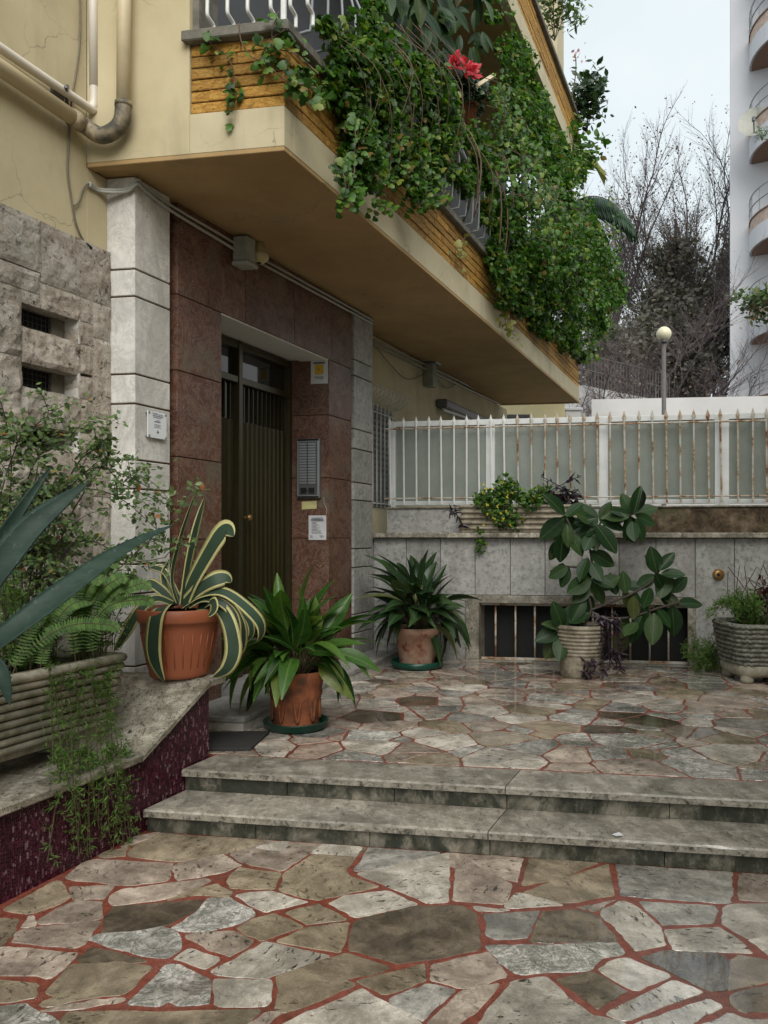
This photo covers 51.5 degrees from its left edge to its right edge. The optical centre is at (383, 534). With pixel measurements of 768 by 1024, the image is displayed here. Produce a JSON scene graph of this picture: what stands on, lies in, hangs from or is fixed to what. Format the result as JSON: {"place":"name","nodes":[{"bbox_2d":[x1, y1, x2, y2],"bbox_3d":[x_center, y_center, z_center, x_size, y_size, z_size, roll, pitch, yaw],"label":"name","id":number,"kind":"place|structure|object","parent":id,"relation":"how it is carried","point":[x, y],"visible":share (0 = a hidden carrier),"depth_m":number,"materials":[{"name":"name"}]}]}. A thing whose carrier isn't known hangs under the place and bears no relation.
{"place":"outdoors","nodes":[
{"label":"outdoors","id":0,"kind":"place"},
{"bbox_2d":[0,830,767,1023],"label":"pavement","id":1,"kind":"structure","parent":0,"point":[159,928],"depth_m":3.24,"materials":[{"name":"stone"}]},
{"bbox_2d":[208,659,767,781],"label":"terrace floor","id":2,"kind":"structure","parent":0,"point":[666,721],"depth_m":5.85,"materials":[{"name":"beige stone"}]},
{"bbox_2d":[208,731,269,750],"bbox_3d":[-1.010,1.373,5.312,0.428,0.017,0.464,0,0,0],"label":"doormat","id":3,"kind":"object","parent":2,"relation":"on","point":[234,740],"visible":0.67,"depth_m":5.31,"materials":[{"name":"grey rubber"}]},
{"bbox_2d":[0,0,581,700],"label":"apartment building","id":4,"kind":"structure","parent":2,"relation":"on","point":[140,308],"depth_m":5.90,"materials":[{"name":"yellow paint"}]},
{"bbox_2d":[0,0,97,114],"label":"water pipe","id":5,"kind":"object","parent":4,"relation":"attached to","point":[90,107],"visible":1,"depth_m":5.16,"materials":[{"name":"beige metal"}]},
{"bbox_2d":[50,84,68,104],"bbox_3d":[-2.011,-2.795,5.000,0.117,0.142,0.148,0,0,24],"label":"pipe bracket","id":6,"kind":"object","parent":4,"relation":"attached to","point":[59,95],"visible":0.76,"depth_m":4.97,"materials":[{"name":"grey metal"}]},
{"bbox_2d":[0,0,131,143],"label":"drain pipe","id":7,"kind":"object","parent":4,"relation":"attached to","point":[116,127],"visible":1,"depth_m":5.05,"materials":[{"name":"beige metal"}]},
{"bbox_2d":[67,0,91,248],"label":"wall cable","id":8,"kind":"object","parent":4,"relation":"attached to","point":[68,149],"depth_m":5.12,"materials":[{"name":"grey plastic"}]},
{"bbox_2d":[145,410,166,439],"bbox_3d":[-1.587,-0.761,5.545,0.028,0.183,0.200,0,0,24],"label":"plaque","id":9,"kind":"object","parent":4,"relation":"attached to","point":[157,425],"visible":1,"depth_m":5.53,"materials":[{"name":"white plastic"}]},
{"bbox_2d":[199,30,244,131],"bbox_3d":[-1.029,-2.863,5.019,0.302,0.634,0.179,0,0,0],"label":"ivy","id":10,"kind":"object","parent":4,"relation":"attached to","point":[229,86],"visible":1,"depth_m":5.01,"materials":[{"name":"green plant"}]},
{"bbox_2d":[88,178,372,324],"bbox_3d":[-0.939,-2.338,6.997,0.241,0.121,4.066,0,0,27],"label":"conduit","id":11,"kind":"object","parent":4,"relation":"attached to","point":[135,183],"visible":0.98,"depth_m":5.99,"materials":[{"name":"grey plastic"}]},
{"bbox_2d":[232,235,257,269],"bbox_3d":[-1.127,-2.286,6.454,0.141,0.238,0.181,0,0,24],"label":"junction box","id":12,"kind":"object","parent":4,"relation":"attached to","point":[244,255],"visible":0.99,"depth_m":6.40,"materials":[{"name":"grey plastic"}]},
{"bbox_2d":[219,335,291,677],"bbox_3d":[-1.295,-0.228,7.189,0.176,3.027,1.841,0,0,24],"label":"entrance door","id":13,"kind":"structure","parent":4,"relation":"in","point":[256,462],"depth_m":7.50,"materials":[{"name":"brown wood"}]},
{"bbox_2d":[255,242,268,263],"bbox_3d":[-1.040,-2.335,6.620,0.170,0.166,0.170,0,0,0],"label":"ceiling lamp","id":14,"kind":"object","parent":4,"relation":"attached to","point":[261,256],"visible":0.77,"depth_m":6.57,"materials":[{"name":"beige plastic"}]},
{"bbox_2d":[238,11,329,110],"bbox_3d":[-0.618,-2.919,4.978,0.588,0.661,0.276,0,0,0],"label":"ivy","id":15,"kind":"object","parent":4,"relation":"attached to","point":[266,59],"visible":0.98,"depth_m":4.93,"materials":[{"name":"green plant"}]},
{"bbox_2d":[297,439,320,497],"bbox_3d":[-0.750,-0.663,7.978,0.244,0.594,0.049,0,0,10],"label":"intercom panel","id":16,"kind":"object","parent":4,"relation":"attached to","point":[308,468],"visible":1,"depth_m":7.96,"materials":[{"name":"metal"}]},
{"bbox_2d":[302,501,316,509],"bbox_3d":[-0.751,-0.297,7.998,0.154,0.090,0.009,0,0,10],"label":"sticky note","id":17,"kind":"object","parent":4,"relation":"attached to","point":[309,505],"visible":1,"depth_m":8.00,"materials":[{"name":"yellow paper"}]},
{"bbox_2d":[309,515,325,539],"bbox_3d":[-0.667,-0.071,7.983,0.183,0.246,0.009,0,0,10],"label":"notice","id":18,"kind":"object","parent":4,"relation":"attached to","point":[317,527],"visible":1,"depth_m":7.98,"materials":[{"name":"white paper"}]},
{"bbox_2d":[311,360,327,383],"bbox_3d":[-0.647,-1.636,7.979,0.177,0.246,0.009,0,0,10],"label":"notice","id":19,"kind":"object","parent":4,"relation":"attached to","point":[319,372],"visible":1,"depth_m":7.98,"materials":[{"name":"white paper"}]},
{"bbox_2d":[285,0,469,221],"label":"ivy","id":20,"kind":"object","parent":4,"relation":"attached to","point":[367,109],"visible":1,"depth_m":5.89,"materials":[{"name":"green plant"}]},
{"bbox_2d":[371,383,409,507],"bbox_3d":[-0.025,-1.039,9.595,0.226,1.419,1.273,0,0,24],"label":"barred window","id":21,"kind":"structure","parent":4,"relation":"in","point":[380,416],"depth_m":9.75,"materials":[{"name":"grey metal"}]},
{"bbox_2d":[205,0,581,345],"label":"balcony railing","id":22,"kind":"object","parent":4,"relation":"on","point":[283,9],"visible":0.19,"depth_m":5.21,"materials":[{"name":"grey metal"}]},
{"bbox_2d":[423,361,441,387],"bbox_3d":[0.678,-2.293,11.232,0.193,0.417,0.298,0,0,24],"label":"junction box","id":23,"kind":"object","parent":4,"relation":"attached to","point":[430,377],"visible":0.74,"depth_m":11.17,"materials":[{"name":"grey plastic"}]},
{"bbox_2d":[373,339,500,404],"bbox_3d":[1.020,-2.265,12.159,0.025,0.429,5.696,0,0,24],"label":"conduit","id":24,"kind":"object","parent":4,"relation":"attached to","point":[392,353],"visible":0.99,"depth_m":10.78,"materials":[{"name":"grey plastic"}]},
{"bbox_2d":[382,0,493,221],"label":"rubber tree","id":25,"kind":"object","parent":4,"relation":"on","point":[408,13],"visible":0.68,"depth_m":7.84,"materials":[{"name":"green plant"}]},
{"bbox_2d":[436,399,486,419],"bbox_3d":[1.637,-1.879,13.334,0.264,0.221,3.767,0,0,24],"label":"folded awning","id":26,"kind":"object","parent":4,"relation":"attached to","point":[448,406],"visible":0.49,"depth_m":12.00,"materials":[{"name":"grey metal"}]},
{"bbox_2d":[442,49,496,126],"bbox_3d":[0.724,-4.782,8.426,0.704,0.628,1.220,0,0,31],"label":"cyclamen pot","id":27,"kind":"object","parent":4,"relation":"on","point":[473,70],"visible":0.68,"depth_m":8.55,"materials":[{"name":"ceramic"}]},
{"bbox_2d":[449,227,522,346],"bbox_3d":[1.168,-2.821,8.975,0.300,0.980,2.442,0,0,23],"label":"ivy","id":28,"kind":"object","parent":4,"relation":"attached to","point":[509,328],"visible":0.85,"depth_m":9.41,"materials":[{"name":"green plant"}]},
{"bbox_2d":[423,0,630,364],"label":"ivy","id":29,"kind":"object","parent":4,"relation":"attached to","point":[542,256],"visible":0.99,"depth_m":10.07,"materials":[{"name":"green plant"}]},
{"bbox_2d":[476,73,494,88],"bbox_3d":[1.115,-4.983,8.744,0.056,0.508,0.690,0,0,24],"label":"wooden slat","id":30,"kind":"object","parent":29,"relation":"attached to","point":[482,82],"visible":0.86,"depth_m":8.63,"materials":[{"name":"beige wood"}]},
{"bbox_2d":[537,0,592,40],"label":"balcony plant","id":31,"kind":"object","parent":4,"relation":"on","point":[548,18],"visible":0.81,"depth_m":12.58,"materials":[{"name":"green plant"}]},
{"bbox_2d":[570,42,585,96],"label":"flowering stem","id":32,"kind":"object","parent":4,"relation":"attached to","point":[576,52],"visible":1,"depth_m":13.71,"materials":[{"name":"pink plant"}]},
{"bbox_2d":[564,112,611,169],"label":"balcony plant","id":33,"kind":"object","parent":4,"relation":"on","point":[590,155],"visible":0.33,"depth_m":13.81,"materials":[{"name":"green plant"}]},
{"bbox_2d":[568,56,613,132],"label":"balcony plant","id":34,"kind":"object","parent":4,"relation":"on","point":[592,92],"visible":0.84,"depth_m":14.17,"materials":[{"name":"green plant"}]},
{"bbox_2d":[219,565,383,733],"bbox_3d":[-0.589,0.796,5.708,1.182,1.172,1.172,0,0,0],"label":"potted aspidistra","id":35,"kind":"object","parent":2,"relation":"on","point":[293,684],"visible":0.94,"depth_m":5.57,"materials":[{"name":"green plant"}]},
{"bbox_2d":[208,650,397,730],"bbox_3d":[-0.902,1.335,7.302,0.995,0.098,3.599,0,0,20],"label":"entrance step","id":36,"kind":"object","parent":2,"relation":"on","point":[222,716],"visible":0.18,"depth_m":6.07,"materials":[{"name":"grey stone"}]},
{"bbox_2d":[356,550,479,670],"bbox_3d":[0.359,0.763,8.331,1.306,1.237,1.518,0,0,0],"label":"potted aspidistra","id":37,"kind":"object","parent":2,"relation":"on","point":[407,612],"visible":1,"depth_m":8.16,"materials":[{"name":"green plant"}]},
{"bbox_2d":[579,656,604,679],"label":"spiderwort","id":38,"kind":"object","parent":2,"relation":"on","point":[586,673],"visible":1,"depth_m":7.58,"materials":[{"name":"purple plant"}]},
{"bbox_2d":[535,486,701,678],"bbox_3d":[2.314,0.452,7.846,1.679,1.867,0.551,0,0,0],"label":"potted rubber plant","id":39,"kind":"object","parent":2,"relation":"on","point":[568,636],"visible":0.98,"depth_m":7.79,"materials":[{"name":"green plant"}]},
{"bbox_2d":[592,610,629,680],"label":"spiderwort","id":40,"kind":"object","parent":39,"relation":"in","point":[604,622],"visible":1,"depth_m":7.60,"materials":[{"name":"purple plant"}]},
{"bbox_2d":[679,626,721,672],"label":"asparagus fern","id":41,"kind":"object","parent":2,"relation":"on","point":[707,658],"visible":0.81,"depth_m":8.04,"materials":[{"name":"green plant"}]},
{"bbox_2d":[702,563,767,683],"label":"square stone pot","id":42,"kind":"object","parent":2,"relation":"on","point":[741,637],"visible":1,"depth_m":7.48,"materials":[{"name":"stone"}]},
{"bbox_2d":[565,407,582,416],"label":"gate pillar","id":43,"kind":"structure","parent":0,"point":[574,411],"depth_m":18.15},
{"bbox_2d":[579,320,645,393],"bbox_3d":[8.243,-6.940,31.334,3.940,4.213,4.565,0,0,0],"label":"evergreen shrub","id":44,"kind":"object","parent":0,"point":[623,343],"visible":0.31,"depth_m":30.07,"materials":[{"name":"green plant"}]},
{"bbox_2d":[507,0,729,396],"label":"sky","id":45,"kind":"structure","parent":0,"point":[649,49],"materials":[{"name":"white"}]},
{"bbox_2d":[592,396,767,505],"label":"retaining wall","id":46,"kind":"structure","parent":0,"point":[674,406],"depth_m":18.34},
{"bbox_2d":[640,225,729,397],"bbox_3d":[13.656,-9.165,32.681,5.843,7.923,7.168,0,0,-37],"label":"evergreen shrub","id":47,"kind":"object","parent":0,"point":[697,288],"visible":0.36,"depth_m":32.83,"materials":[{"name":"plant"}]},
{"label":"ground","id":48,"kind":"structure","parent":0,"visible":0},
{"bbox_2d":[0,672,225,903],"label":"planter wall","id":49,"kind":"structure","parent":48,"relation":"on","point":[163,726],"depth_m":4.25,"materials":[{"name":"stone"}]},
{"bbox_2d":[0,651,126,761],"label":"trough planter","id":50,"kind":"object","parent":49,"relation":"on","point":[22,731],"visible":0.62,"depth_m":4.04,"materials":[{"name":"concrete"}]},
{"bbox_2d":[0,570,141,866],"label":"asparagus fern","id":51,"kind":"object","parent":50,"relation":"in","point":[64,764],"visible":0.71,"depth_m":4.07,"materials":[{"name":"green plant"}]},
{"bbox_2d":[0,561,155,673],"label":"fern","id":52,"kind":"object","parent":50,"relation":"in","point":[85,626],"visible":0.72,"depth_m":4.26,"materials":[{"name":"green plant"}]},
{"bbox_2d":[0,466,172,704],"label":"agave","id":53,"kind":"object","parent":50,"relation":"in","point":[21,530],"visible":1,"depth_m":3.51,"materials":[{"name":"green agave leaf"}]},
{"bbox_2d":[0,382,209,671],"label":"shrub","id":54,"kind":"object","parent":50,"relation":"in","point":[46,540],"visible":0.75,"depth_m":4.33,"materials":[{"name":"green plant"}]},
{"bbox_2d":[115,494,265,681],"bbox_3d":[-1.212,0.309,5.052,0.944,1.168,0.616,0,0,0],"label":"potted agave","id":55,"kind":"object","parent":49,"relation":"on","point":[178,632],"visible":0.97,"depth_m":4.93,"materials":[{"name":"green plant"}]},
{"bbox_2d":[143,755,767,873],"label":"terrace steps","id":56,"kind":"structure","parent":48,"relation":"on","point":[702,824],"depth_m":4.32,"materials":[{"name":"stone"}]},
{"bbox_2d":[612,832,623,835],"bbox_3d":[1.177,1.512,4.016,0.052,0.007,0.039,0,0,-26],"label":"paper scrap","id":57,"kind":"object","parent":56,"relation":"on","point":[617,834],"visible":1,"depth_m":4.02,"materials":[{"name":"white paper"}]},
{"bbox_2d":[501,404,564,418],"bbox_3d":[3.075,-0.583,18.050,1.572,4.566,2.700,0,0,0],"label":"garden annex","id":58,"kind":"object","parent":48,"relation":"on","point":[538,411],"visible":0.18,"depth_m":17.00,"materials":[{"name":"beige paint"}]},
{"bbox_2d":[371,505,767,666],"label":"garden wall","id":59,"kind":"structure","parent":48,"relation":"on","point":[510,584],"depth_m":8.74,"materials":[{"name":"stone"}]},
{"bbox_2d":[459,472,576,553],"bbox_3d":[1.498,-0.242,8.742,1.349,0.911,0.390,0,0,10],"label":"ledge planter","id":60,"kind":"object","parent":59,"relation":"on","point":[486,512],"visible":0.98,"depth_m":8.71,"materials":[{"name":"concrete"}]},
{"bbox_2d":[443,504,469,528],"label":"spiderwort","id":61,"kind":"object","parent":60,"relation":"in","point":[452,512],"visible":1,"depth_m":8.78,"materials":[{"name":"purple plant"}]},
{"bbox_2d":[539,471,583,503],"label":"spiderwort","id":62,"kind":"object","parent":60,"relation":"in","point":[566,497],"visible":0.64,"depth_m":8.66,"materials":[{"name":"purple plant"}]},
{"bbox_2d":[385,408,767,506],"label":"fence","id":63,"kind":"object","parent":59,"relation":"on","point":[720,458],"visible":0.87,"depth_m":8.99,"materials":[{"name":"white metal"}]},
{"bbox_2d":[465,595,695,666],"bbox_3d":[2.130,1.047,8.691,2.504,0.762,0.301,0,0,10],"label":"cellar window","id":64,"kind":"structure","parent":59,"relation":"in","point":[501,628],"depth_m":8.79,"materials":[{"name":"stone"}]},
{"bbox_2d":[712,569,724,580],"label":"knob","id":65,"kind":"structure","parent":59,"relation":"attached to","point":[718,574],"depth_m":8.35,"materials":[{"name":"gold metal"}]},
{"bbox_2d":[549,152,637,318],"bbox_3d":[4.286,-3.237,16.748,1.365,9.776,2.333,0,0,-20],"label":"palm","id":66,"kind":"object","parent":48,"relation":"on","point":[604,212],"visible":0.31,"depth_m":16.14,"materials":[{"name":"green palm leaf"}]},
{"bbox_2d":[565,384,643,416],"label":"terrace wall","id":67,"kind":"structure","parent":48,"relation":"on","point":[581,394],"depth_m":25.64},
{"bbox_2d":[578,357,669,397],"bbox_3d":[8.158,-5.328,27.294,6.189,1.146,0.057,0,0,-41],"label":"railing","id":68,"kind":"object","parent":67,"relation":"on","point":[581,374],"visible":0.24,"depth_m":27.35,"materials":[{"name":"grey metal"}]},
{"bbox_2d":[528,80,729,395],"bbox_3d":[10.727,-8.262,34.906,11.140,20.015,10.304,0,0,0],"label":"bare tree","id":69,"kind":"object","parent":48,"relation":"on","point":[637,274],"visible":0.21,"depth_m":33.26,"materials":[{"name":"grey plant"}]},
{"bbox_2d":[565,336,713,505],"bbox_3d":[6.571,-2.826,26.047,7.123,9.093,7.947,0,0,0],"label":"bare tree","id":70,"kind":"object","parent":48,"relation":"on","point":[598,395],"visible":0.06,"depth_m":24.00,"materials":[{"name":"grey plant"}]},
{"bbox_2d":[568,101,729,396],"bbox_3d":[14.421,-10.166,39.647,12.488,23.816,10.962,0,0,0],"label":"bare tree","id":71,"kind":"object","parent":48,"relation":"on","point":[725,199],"visible":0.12,"depth_m":37.80,"materials":[{"name":"grey plant"}]},
{"bbox_2d":[588,221,729,396],"bbox_3d":[13.296,-6.284,36.720,13.324,15.976,13.636,0,0,17],"label":"ivy clad tree","id":72,"kind":"object","parent":48,"relation":"on","point":[651,267],"visible":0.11,"depth_m":35.58,"materials":[{"name":"brown plant"}]},
{"bbox_2d":[597,170,729,397],"bbox_3d":[13.014,-6.963,35.690,9.111,17.398,9.141,0,0,0],"label":"bare tree","id":73,"kind":"object","parent":48,"relation":"on","point":[687,277],"visible":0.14,"depth_m":34.14,"materials":[{"name":"grey plant"}]},
{"bbox_2d":[656,326,671,505],"bbox_3d":[5.623,-1.240,16.000,0.296,5.880,0.296,0,0,0],"label":"street lamp","id":74,"kind":"object","parent":48,"relation":"on","point":[663,334],"visible":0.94,"depth_m":15.96,"materials":[{"name":"grey metal"}]},
{"bbox_2d":[598,128,729,332],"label":"bare tree","id":75,"kind":"object","parent":48,"relation":"on","point":[692,217],"visible":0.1,"depth_m":43.62,"materials":[{"name":"grey plant"}]},
{"bbox_2d":[578,234,767,415],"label":"bare tree","id":76,"kind":"object","parent":48,"relation":"on","point":[650,362],"visible":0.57,"depth_m":23.70,"materials":[{"name":"grey plant"}]},
{"bbox_2d":[730,0,767,396],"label":"apartment tower","id":77,"kind":"structure","parent":48,"relation":"on","point":[748,154],"depth_m":28.23,"materials":[{"name":"concrete"}]},
{"bbox_2d":[725,281,767,326],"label":"balcony plant","id":78,"kind":"object","parent":77,"relation":"on","point":[756,303],"visible":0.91,"depth_m":25.72,"materials":[{"name":"green plant"}]},
{"bbox_2d":[738,107,764,135],"bbox_3d":[12.555,-13.873,27.000,0.795,1.382,0.727,0,0,-14],"label":"satellite dish","id":79,"kind":"object","parent":77,"relation":"attached to","point":[747,122],"visible":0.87,"depth_m":27.14,"materials":[{"name":"grey metal"}]},
{"bbox_2d":[751,125,767,141],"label":"balcony plant","id":80,"kind":"object","parent":77,"relation":"on","point":[762,136],"visible":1,"depth_m":25.93,"materials":[{"name":"green plant"}]},
{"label":"planted bank","id":81,"kind":"structure","parent":0,"visible":0},
{"bbox_2d":[618,283,723,397],"bbox_3d":[11.676,-7.234,33.077,4.722,6.226,6.589,0,0,28],"label":"evergreen shrub","id":82,"kind":"object","parent":81,"relation":"on","point":[647,340],"visible":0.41,"depth_m":31.93,"materials":[{"name":"plant"}]}
]}

